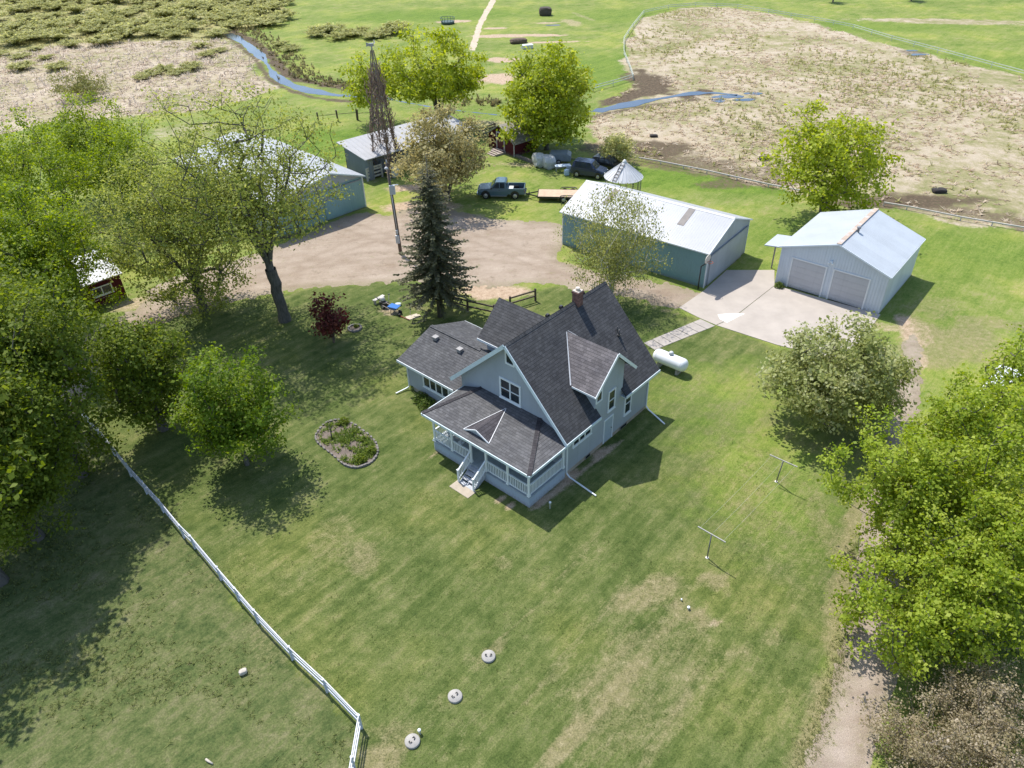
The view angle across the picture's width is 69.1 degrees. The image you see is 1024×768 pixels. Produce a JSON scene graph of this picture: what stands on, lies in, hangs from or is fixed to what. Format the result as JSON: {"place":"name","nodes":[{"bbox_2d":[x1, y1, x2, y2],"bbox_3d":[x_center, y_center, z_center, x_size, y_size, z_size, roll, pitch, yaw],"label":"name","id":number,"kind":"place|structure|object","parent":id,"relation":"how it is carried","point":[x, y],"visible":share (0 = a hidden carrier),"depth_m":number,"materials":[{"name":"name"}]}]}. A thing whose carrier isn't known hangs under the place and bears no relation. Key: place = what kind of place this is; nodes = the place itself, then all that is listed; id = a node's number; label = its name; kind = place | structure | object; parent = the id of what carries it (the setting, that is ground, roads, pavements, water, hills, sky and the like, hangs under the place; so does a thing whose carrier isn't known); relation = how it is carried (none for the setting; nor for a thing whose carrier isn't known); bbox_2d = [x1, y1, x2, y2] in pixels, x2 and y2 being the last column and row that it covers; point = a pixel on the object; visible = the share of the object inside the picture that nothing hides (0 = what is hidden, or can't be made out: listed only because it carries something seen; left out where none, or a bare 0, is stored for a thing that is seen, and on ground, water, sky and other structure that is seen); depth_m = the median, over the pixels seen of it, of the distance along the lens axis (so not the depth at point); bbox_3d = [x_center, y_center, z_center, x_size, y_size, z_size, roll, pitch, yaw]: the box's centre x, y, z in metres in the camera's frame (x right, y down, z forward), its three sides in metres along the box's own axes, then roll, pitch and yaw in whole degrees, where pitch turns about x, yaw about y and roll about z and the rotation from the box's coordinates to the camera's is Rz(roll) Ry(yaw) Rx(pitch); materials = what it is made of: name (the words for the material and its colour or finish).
{"place":"outdoors","nodes":[
{"label":"outdoors","id":0,"kind":"place"},
{"bbox_2d":[0,469,354,767],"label":"rough grass","id":1,"kind":"structure","parent":0,"point":[168,682],"depth_m":35.06,"materials":[{"name":"plant"}]},
{"bbox_2d":[224,33,737,116],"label":"stream","id":2,"kind":"structure","parent":0,"point":[256,53],"depth_m":116.39,"materials":[{"name":"liquid"}]},
{"bbox_2d":[0,0,1023,767],"bbox_3d":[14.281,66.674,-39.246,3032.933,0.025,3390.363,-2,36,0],"label":"ground","id":3,"kind":"structure","parent":0,"point":[956,300],"depth_m":43.38,"materials":[{"name":"plant"}]},
{"bbox_2d":[0,30,32,44],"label":"willow shrub","id":4,"kind":"object","parent":3,"relation":"on","point":[11,38],"visible":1,"depth_m":147.99,"materials":[{"name":"green plant"}]},
{"bbox_2d":[1,3,38,12],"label":"willow shrub","id":5,"kind":"object","parent":3,"relation":"on","point":[19,8],"visible":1,"depth_m":178.54,"materials":[{"name":"green plant"}]},
{"bbox_2d":[0,17,46,29],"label":"willow shrub","id":6,"kind":"object","parent":3,"relation":"on","point":[22,24],"visible":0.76,"depth_m":159.16,"materials":[{"name":"green plant"}]},
{"bbox_2d":[0,440,52,563],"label":"leafy tree","id":7,"kind":"object","parent":3,"relation":"on","point":[5,532],"visible":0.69,"depth_m":36.62,"materials":[{"name":"green plant"}]},
{"bbox_2d":[0,385,53,586],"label":"leafy tree","id":8,"kind":"object","parent":3,"relation":"on","point":[16,455],"visible":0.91,"depth_m":35.27,"materials":[{"name":"green plant"}]},
{"bbox_2d":[0,241,62,395],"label":"leafy tree","id":9,"kind":"object","parent":3,"relation":"on","point":[19,269],"visible":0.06,"depth_m":44.07,"materials":[{"name":"green plant"}]},
{"bbox_2d":[0,364,92,565],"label":"leafy tree","id":10,"kind":"object","parent":3,"relation":"on","point":[36,481],"visible":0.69,"depth_m":38.62,"materials":[{"name":"green plant"}]},
{"bbox_2d":[0,96,106,241],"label":"leafy tree","id":11,"kind":"object","parent":3,"relation":"on","point":[20,151],"visible":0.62,"depth_m":66.34,"materials":[{"name":"green plant"}]},
{"bbox_2d":[28,17,78,30],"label":"willow shrub","id":12,"kind":"object","parent":3,"relation":"on","point":[53,22],"visible":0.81,"depth_m":158.56,"materials":[{"name":"green plant"}]},
{"bbox_2d":[31,27,77,39],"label":"willow shrub","id":13,"kind":"object","parent":3,"relation":"on","point":[56,33],"visible":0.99,"depth_m":151.63,"materials":[{"name":"green plant"}]},
{"bbox_2d":[35,0,73,10],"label":"willow shrub","id":14,"kind":"object","parent":3,"relation":"on","point":[58,4],"visible":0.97,"depth_m":180.42,"materials":[{"name":"green plant"}]},
{"bbox_2d":[18,199,104,311],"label":"leafy tree","id":15,"kind":"object","parent":3,"relation":"on","point":[90,275],"visible":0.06,"depth_m":58.02,"materials":[{"name":"green plant"}]},
{"bbox_2d":[0,259,128,484],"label":"leafy tree","id":16,"kind":"object","parent":3,"relation":"on","point":[27,343],"visible":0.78,"depth_m":40.05,"materials":[{"name":"green plant"}]},
{"bbox_2d":[0,174,130,334],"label":"leafy tree","id":17,"kind":"object","parent":3,"relation":"on","point":[44,251],"visible":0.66,"depth_m":51.59,"materials":[{"name":"green plant"}]},
{"bbox_2d":[46,60,114,97],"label":"shrub","id":18,"kind":"object","parent":3,"relation":"on","point":[83,84],"visible":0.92,"depth_m":114.11,"materials":[{"name":"green plant"}]},
{"bbox_2d":[49,250,126,313],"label":"shed","id":19,"kind":"structure","parent":3,"relation":"on","point":[101,285],"depth_m":62.49,"materials":[{"name":"white metal"}]},
{"bbox_2d":[72,23,107,32],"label":"willow shrub","id":20,"kind":"object","parent":3,"relation":"on","point":[90,29],"visible":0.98,"depth_m":156.72,"materials":[{"name":"green plant"}]},
{"bbox_2d":[28,90,162,205],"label":"leafy tree","id":21,"kind":"object","parent":3,"relation":"on","point":[69,133],"visible":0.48,"depth_m":76.84,"materials":[{"name":"green plant"}]},
{"bbox_2d":[80,6,123,19],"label":"willow shrub","id":22,"kind":"object","parent":3,"relation":"on","point":[103,12],"visible":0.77,"depth_m":168.26,"materials":[{"name":"green plant"}]},
{"bbox_2d":[82,33,122,44],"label":"willow shrub","id":23,"kind":"object","parent":3,"relation":"on","point":[100,39],"visible":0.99,"depth_m":147.14,"materials":[{"name":"green plant"}]},
{"bbox_2d":[79,14,127,27],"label":"willow shrub","id":24,"kind":"object","parent":3,"relation":"on","point":[109,21],"visible":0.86,"depth_m":160.40,"materials":[{"name":"green plant"}]},
{"bbox_2d":[96,21,144,37],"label":"willow shrub","id":25,"kind":"object","parent":3,"relation":"on","point":[128,29],"visible":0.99,"depth_m":151.60,"materials":[{"name":"green plant"}]},
{"bbox_2d":[71,122,181,231],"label":"leafy tree","id":26,"kind":"object","parent":3,"relation":"on","point":[121,139],"visible":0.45,"depth_m":70.29,"materials":[{"name":"green plant"}]},
{"bbox_2d":[0,37,268,133],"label":"reeds","id":27,"kind":"object","parent":3,"relation":"on","point":[198,75],"visible":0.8,"depth_m":126.44,"materials":[{"name":"plant"}]},
{"bbox_2d":[0,0,281,57],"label":"sedge","id":28,"kind":"object","parent":3,"relation":"on","point":[133,37],"visible":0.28,"depth_m":155.75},
{"bbox_2d":[80,307,205,443],"bbox_3d":[-23.059,-0.760,46.756,7.028,9.303,6.911,-2,36,0],"label":"leafy tree","id":29,"kind":"object","parent":3,"relation":"on","point":[139,364],"visible":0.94,"depth_m":45.41,"materials":[{"name":"green plant"}]},
{"bbox_2d":[139,22,170,35],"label":"willow shrub","id":30,"kind":"object","parent":3,"relation":"on","point":[150,29],"visible":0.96,"depth_m":152.88,"materials":[{"name":"green plant"}]},
{"bbox_2d":[144,5,183,18],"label":"willow shrub","id":31,"kind":"object","parent":3,"relation":"on","point":[164,12],"visible":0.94,"depth_m":167.82,"materials":[{"name":"green plant"}]},
{"bbox_2d":[61,141,269,324],"bbox_3d":[-26.108,-11.155,57.304,15.097,13.790,14.405,-2,36,0],"label":"oak tree","id":32,"kind":"object","parent":3,"relation":"on","point":[193,268],"visible":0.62,"depth_m":56.11,"materials":[{"name":"green plant"}]},
{"bbox_2d":[146,15,188,28],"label":"willow shrub","id":33,"kind":"object","parent":3,"relation":"on","point":[163,20],"visible":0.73,"depth_m":158.92,"materials":[{"name":"green plant"}]},
{"bbox_2d":[157,27,190,37],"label":"willow shrub","id":34,"kind":"object","parent":3,"relation":"on","point":[174,32],"visible":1,"depth_m":151.41,"materials":[{"name":"green plant"}]},
{"bbox_2d":[173,7,206,19],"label":"willow shrub","id":35,"kind":"object","parent":3,"relation":"on","point":[191,14],"visible":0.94,"depth_m":166.29,"materials":[{"name":"green plant"}]},
{"bbox_2d":[173,19,208,29],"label":"willow shrub","id":36,"kind":"object","parent":3,"relation":"on","point":[190,24],"visible":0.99,"depth_m":157.56,"materials":[{"name":"green plant"}]},
{"bbox_2d":[172,0,212,9],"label":"willow shrub","id":37,"kind":"object","parent":3,"relation":"on","point":[187,4],"visible":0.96,"depth_m":176.68,"materials":[{"name":"green plant"}]},
{"bbox_2d":[71,402,359,725],"bbox_3d":[-18.315,8.169,41.431,32.708,1.354,0.425,29,46,35],"label":"white fence","id":38,"kind":"object","parent":3,"relation":"on","point":[322,681],"visible":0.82,"depth_m":37.18,"materials":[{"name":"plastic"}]},
{"bbox_2d":[198,8,238,20],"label":"willow shrub","id":39,"kind":"object","parent":3,"relation":"on","point":[212,15],"visible":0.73,"depth_m":164.05,"materials":[{"name":"green plant"}]},
{"bbox_2d":[158,341,302,466],"bbox_3d":[-16.217,1.287,43.532,7.345,9.503,7.117,14,39,20],"label":"young maple","id":40,"kind":"object","parent":3,"relation":"on","point":[232,424],"visible":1,"depth_m":42.77,"materials":[{"name":"plant"}]},
{"bbox_2d":[116,80,359,323],"bbox_3d":[-19.144,-12.721,54.845,15.755,18.927,15.542,-2,36,0],"label":"oak tree","id":41,"kind":"object","parent":3,"relation":"on","point":[242,187],"visible":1,"depth_m":51.51,"materials":[{"name":"green plant"}]},
{"bbox_2d":[235,4,272,14],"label":"willow shrub","id":42,"kind":"object","parent":3,"relation":"on","point":[256,8],"visible":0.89,"depth_m":168.72,"materials":[{"name":"green plant"}]},
{"bbox_2d":[241,13,287,25],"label":"willow shrub","id":43,"kind":"object","parent":3,"relation":"on","point":[270,20],"visible":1,"depth_m":158.77,"materials":[{"name":"green plant"}]},
{"bbox_2d":[176,132,366,235],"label":"barn","id":44,"kind":"structure","parent":3,"relation":"on","point":[354,179],"depth_m":76.38,"materials":[{"name":"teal metal"}]},
{"bbox_2d":[290,179,363,220],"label":"sliding door","id":45,"kind":"structure","parent":44,"relation":"in","point":[356,202],"depth_m":76.62,"materials":[{"name":"metal"}]},
{"bbox_2d":[307,22,346,33],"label":"willow shrub","id":46,"kind":"object","parent":3,"relation":"on","point":[329,27],"visible":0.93,"depth_m":150.28,"materials":[{"name":"green plant"}]},
{"bbox_2d":[307,292,350,342],"bbox_3d":[-13.876,-4.855,56.186,3.465,4.418,3.009,-2,36,0],"label":"plum shrub","id":47,"kind":"object","parent":3,"relation":"on","point":[332,323],"visible":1,"depth_m":55.71,"materials":[{"name":"red plant"}]},
{"bbox_2d":[316,421,376,465],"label":"flowerbed soil","id":48,"kind":"structure","parent":3,"relation":"on","point":[342,451],"depth_m":47.58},
{"bbox_2d":[316,419,376,466],"bbox_3d":[-10.598,3.594,47.643,2.986,0.403,5.286,-31,45,-34],"label":"ground cover","id":49,"kind":"object","parent":48,"relation":"on","point":[345,437],"visible":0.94,"depth_m":47.78,"materials":[{"name":"green plant"}]},
{"bbox_2d":[315,418,378,468],"bbox_3d":[-10.554,3.729,47.773,2.920,0.210,5.466,-31,45,-34],"label":"bed edging","id":50,"kind":"object","parent":3,"relation":"on","point":[354,466],"visible":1,"depth_m":47.01,"materials":[{"name":"stone"}]},
{"bbox_2d":[349,714,362,767],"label":"white fence","id":51,"kind":"object","parent":3,"relation":"on","point":[352,756],"visible":1,"depth_m":31.11,"materials":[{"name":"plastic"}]},
{"bbox_2d":[334,44,401,123],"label":"willow tree","id":52,"kind":"object","parent":3,"relation":"on","point":[360,74],"visible":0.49,"depth_m":97.88,"materials":[{"name":"green plant"}]},
{"bbox_2d":[233,25,507,109],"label":"bank sedge","id":53,"kind":"object","parent":3,"relation":"on","point":[330,81],"visible":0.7,"depth_m":127.00,"materials":[{"name":"plant"}]},
{"bbox_2d":[54,205,699,417],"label":"gravel drive","id":54,"kind":"structure","parent":3,"relation":"on","point":[359,249],"depth_m":68.26,"materials":[{"name":"gravel"}]},
{"bbox_2d":[384,160,402,254],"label":"utility pole","id":55,"kind":"object","parent":54,"relation":"on","point":[392,193],"visible":1,"depth_m":66.69,"materials":[{"name":"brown wood"}]},
{"bbox_2d":[363,41,402,177],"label":"windmill tower","id":56,"kind":"structure","parent":3,"relation":"on","point":[379,95],"depth_m":82.35,"materials":[{"name":"metal"}]},
{"bbox_2d":[376,19,413,32],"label":"willow shrub","id":57,"kind":"object","parent":3,"relation":"on","point":[391,25],"visible":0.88,"depth_m":150.41,"materials":[{"name":"green plant"}]},
{"bbox_2d":[336,113,472,180],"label":"livestock barn","id":58,"kind":"structure","parent":3,"relation":"on","point":[360,155],"depth_m":85.68,"materials":[{"name":"grey metal"}]},
{"bbox_2d":[405,733,419,749],"bbox_3d":[-4.251,15.255,31.765,0.660,0.297,0.660,25,44,31],"label":"septic lid","id":59,"kind":"object","parent":3,"relation":"on","point":[412,740],"visible":1,"depth_m":31.68,"materials":[{"name":"concrete"}]},
{"bbox_2d":[391,154,478,321],"bbox_3d":[-6.111,-10.784,56.368,6.906,13.629,7.116,-2,36,0],"label":"spruce tree","id":60,"kind":"object","parent":3,"relation":"on","point":[436,285],"visible":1,"depth_m":56.21,"materials":[{"name":"plant"}]},
{"bbox_2d":[377,23,492,112],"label":"willow tree","id":61,"kind":"object","parent":3,"relation":"on","point":[431,83],"visible":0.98,"depth_m":94.35,"materials":[{"name":"green plant"}]},
{"bbox_2d":[384,99,500,200],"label":"elm tree","id":62,"kind":"object","parent":3,"relation":"on","point":[447,167],"visible":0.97,"depth_m":75.40,"materials":[{"name":"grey plant"}]},
{"bbox_2d":[469,0,495,50],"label":"trail","id":63,"kind":"object","parent":3,"relation":"on","point":[476,36],"visible":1,"depth_m":155.33,"materials":[{"name":"gravel"}]},
{"bbox_2d":[477,177,526,199],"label":"pickup truck","id":64,"kind":"object","parent":3,"relation":"on","point":[501,186],"visible":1,"depth_m":79.37,"materials":[{"name":"blue paint"}]},
{"bbox_2d":[485,122,538,156],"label":"red shed","id":65,"kind":"structure","parent":3,"relation":"on","point":[518,144],"depth_m":90.65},
{"bbox_2d":[396,281,664,507],"bbox_3d":[0.005,-1.107,46.760,16.784,9.060,14.370,27,45,33],"label":"farmhouse","id":66,"kind":"object","parent":3,"relation":"on","point":[530,408],"visible":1,"depth_m":44.62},
{"bbox_2d":[422,376,449,397],"bbox_3d":[-5.121,0.160,49.937,2.610,1.230,0.090,27,45,33],"label":"window","id":67,"kind":"structure","parent":66,"relation":"in","point":[428,384],"depth_m":50.10,"materials":[{"name":"clear glass"}]},
{"bbox_2d":[499,376,521,407],"bbox_3d":[-0.126,0.477,44.435,1.760,1.550,0.090,27,45,33],"label":"window","id":68,"kind":"structure","parent":66,"relation":"in","point":[509,391],"depth_m":44.45,"materials":[{"name":"clear glass"}]},
{"bbox_2d":[602,414,613,443],"bbox_3d":[6.049,2.829,46.721,0.080,1.850,0.980,27,45,33],"label":"side door","id":69,"kind":"structure","parent":66,"relation":"in","point":[608,423],"depth_m":46.71,"materials":[{"name":"metal"}]},
{"bbox_2d":[496,33,602,153],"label":"willow tree","id":70,"kind":"object","parent":3,"relation":"on","point":[548,108],"visible":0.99,"depth_m":86.13,"materials":[{"name":"green plant"}]},
{"bbox_2d":[526,187,577,202],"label":"trailer","id":71,"kind":"object","parent":3,"relation":"on","point":[560,193],"visible":0.78,"depth_m":79.13,"materials":[{"name":"brown wood"}]},
{"bbox_2d":[549,150,574,163],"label":"fuel tank","id":72,"kind":"object","parent":3,"relation":"on","point":[562,155],"visible":0.94,"depth_m":87.47,"materials":[{"name":"metal"}]},
{"bbox_2d":[570,157,607,179],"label":"parked car","id":73,"kind":"object","parent":3,"relation":"on","point":[588,167],"visible":0.98,"depth_m":83.54,"materials":[{"name":"blue paint"}]},
{"bbox_2d":[592,153,621,169],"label":"parked car","id":74,"kind":"object","parent":3,"relation":"on","point":[610,162],"visible":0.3,"depth_m":85.44,"materials":[{"name":"black paint"}]},
{"bbox_2d":[553,182,672,307],"bbox_3d":[7.986,-11.057,58.733,8.668,10.523,8.794,-13,38,-16],"label":"birch tree","id":75,"kind":"object","parent":3,"relation":"on","point":[610,246],"visible":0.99,"depth_m":58.17,"materials":[{"name":"green plant"}]},
{"bbox_2d":[595,131,640,164],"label":"shrub","id":76,"kind":"object","parent":3,"relation":"on","point":[615,145],"visible":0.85,"depth_m":85.55,"materials":[{"name":"green plant"}]},
{"bbox_2d":[604,159,642,190],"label":"corn crib","id":77,"kind":"object","parent":3,"relation":"on","point":[624,172],"visible":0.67,"depth_m":77.41,"materials":[{"name":"metal"}]},
{"bbox_2d":[559,180,752,287],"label":"pole shed","id":78,"kind":"structure","parent":3,"relation":"on","point":[697,235],"depth_m":64.42,"materials":[{"name":"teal metal"}]},
{"bbox_2d":[707,225,748,284],"bbox_3d":[18.752,-11.197,64.819,0.120,2.820,7.660,24,43,31],"label":"sliding door","id":79,"kind":"structure","parent":78,"relation":"in","point":[726,255],"depth_m":64.57,"materials":[{"name":"metal"}]},
{"bbox_2d":[653,349,687,375],"bbox_3d":[11.316,-1.664,53.192,2.719,1.590,0.988,26,44,33],"label":"propane tank","id":80,"kind":"object","parent":3,"relation":"on","point":[671,359],"visible":0.99,"depth_m":52.76,"materials":[{"name":"metal"}]},
{"bbox_2d":[644,319,714,349],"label":"footpath","id":81,"kind":"structure","parent":3,"relation":"on","point":[690,329],"depth_m":57.32,"materials":[{"name":"concrete"}]},
{"bbox_2d":[635,156,799,190],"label":"pasture fence","id":82,"kind":"object","parent":3,"relation":"on","point":[736,177],"visible":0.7,"depth_m":83.65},
{"bbox_2d":[679,270,879,356],"bbox_3d":[21.950,-6.114,60.213,13.218,0.142,11.419,26,44,32],"label":"concrete pad","id":83,"kind":"object","parent":3,"relation":"on","point":[772,314],"visible":0.86,"depth_m":60.15,"materials":[{"name":"concrete"}]},
{"bbox_2d":[585,6,1023,223],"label":"reeds","id":84,"kind":"object","parent":3,"relation":"on","point":[773,73],"visible":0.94,"depth_m":103.64,"materials":[{"name":"plant"}]},
{"bbox_2d":[593,3,1023,89],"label":"pasture fence","id":85,"kind":"object","parent":3,"relation":"on","point":[695,4],"visible":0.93,"depth_m":137.78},
{"bbox_2d":[613,6,1023,202],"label":"sedge","id":86,"kind":"object","parent":3,"relation":"on","point":[855,90],"visible":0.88,"depth_m":109.74,"materials":[{"name":"plant"}]},
{"bbox_2d":[789,532,866,767],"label":"verge grass","id":87,"kind":"structure","parent":3,"relation":"on","point":[825,695],"depth_m":33.14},
{"bbox_2d":[758,93,904,213],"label":"willow tree","id":88,"kind":"object","parent":3,"relation":"on","point":[836,155],"visible":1,"depth_m":68.72,"materials":[{"name":"green plant"}]},
{"bbox_2d":[752,308,925,439],"bbox_3d":[20.253,-0.580,46.036,10.248,8.078,8.550,-2,36,0],"label":"apple tree","id":89,"kind":"object","parent":3,"relation":"on","point":[837,389],"visible":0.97,"depth_m":44.72,"materials":[{"name":"green plant"}]},
{"bbox_2d":[764,208,925,313],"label":"garage","id":90,"kind":"structure","parent":3,"relation":"on","point":[865,259],"depth_m":60.42,"materials":[{"name":"white metal"}]},
{"bbox_2d":[786,257,827,296],"bbox_3d":[24.323,-8.855,61.492,2.960,2.760,0.100,25,44,32],"label":"garage door","id":91,"kind":"structure","parent":90,"relation":"in","point":[805,276],"depth_m":61.47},
{"bbox_2d":[826,269,871,309],"bbox_3d":[26.961,-7.607,59.685,2.960,2.760,0.100,25,44,32],"label":"garage door","id":92,"kind":"structure","parent":90,"relation":"in","point":[846,288],"depth_m":59.66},
{"bbox_2d":[804,334,923,767],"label":"gravel lane","id":93,"kind":"structure","parent":3,"relation":"on","point":[873,678],"depth_m":33.46,"materials":[{"name":"gravel"}]},
{"bbox_2d":[807,402,1003,569],"bbox_3d":[19.533,5.771,36.608,8.677,8.895,7.878,28,45,34],"label":"maple tree","id":94,"kind":"object","parent":3,"relation":"on","point":[899,503],"visible":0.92,"depth_m":35.10,"materials":[{"name":"green plant"}]},
{"bbox_2d":[823,500,1023,681],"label":"maple tree","id":95,"kind":"object","parent":3,"relation":"on","point":[945,602],"visible":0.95,"depth_m":31.93,"materials":[{"name":"green plant"}]},
{"bbox_2d":[855,671,1014,767],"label":"lilac bush","id":96,"kind":"object","parent":3,"relation":"on","point":[919,746],"visible":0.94,"depth_m":29.73,"materials":[{"name":"plant"}]},
{"bbox_2d":[883,202,1023,227],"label":"pasture fence","id":97,"kind":"object","parent":3,"relation":"on","point":[961,217],"visible":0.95,"depth_m":72.94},
{"bbox_2d":[890,490,1023,767],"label":"verge grass","id":98,"kind":"structure","parent":3,"relation":"on","point":[931,681],"depth_m":33.36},
{"bbox_2d":[891,363,1023,517],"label":"maple tree","id":99,"kind":"object","parent":3,"relation":"on","point":[964,416],"visible":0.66,"depth_m":37.50,"materials":[{"name":"green plant"}]},
{"bbox_2d":[916,652,1023,764],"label":"lilac bush","id":100,"kind":"object","parent":3,"relation":"on","point":[985,691],"visible":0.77,"depth_m":30.81,"materials":[{"name":"plant"}]},
{"bbox_2d":[921,419,1023,618],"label":"maple tree","id":101,"kind":"object","parent":3,"relation":"on","point":[1009,521],"visible":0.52,"depth_m":33.28,"materials":[{"name":"green plant"}]},
{"bbox_2d":[921,706,1023,767],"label":"lilac bush","id":102,"kind":"object","parent":3,"relation":"on","point":[984,738],"visible":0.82,"depth_m":28.93,"materials":[{"name":"plant"}]},
{"bbox_2d":[948,324,1023,459],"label":"maple tree","id":103,"kind":"object","parent":3,"relation":"on","point":[1015,355],"visible":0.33,"depth_m":41.06,"materials":[{"name":"green plant"}]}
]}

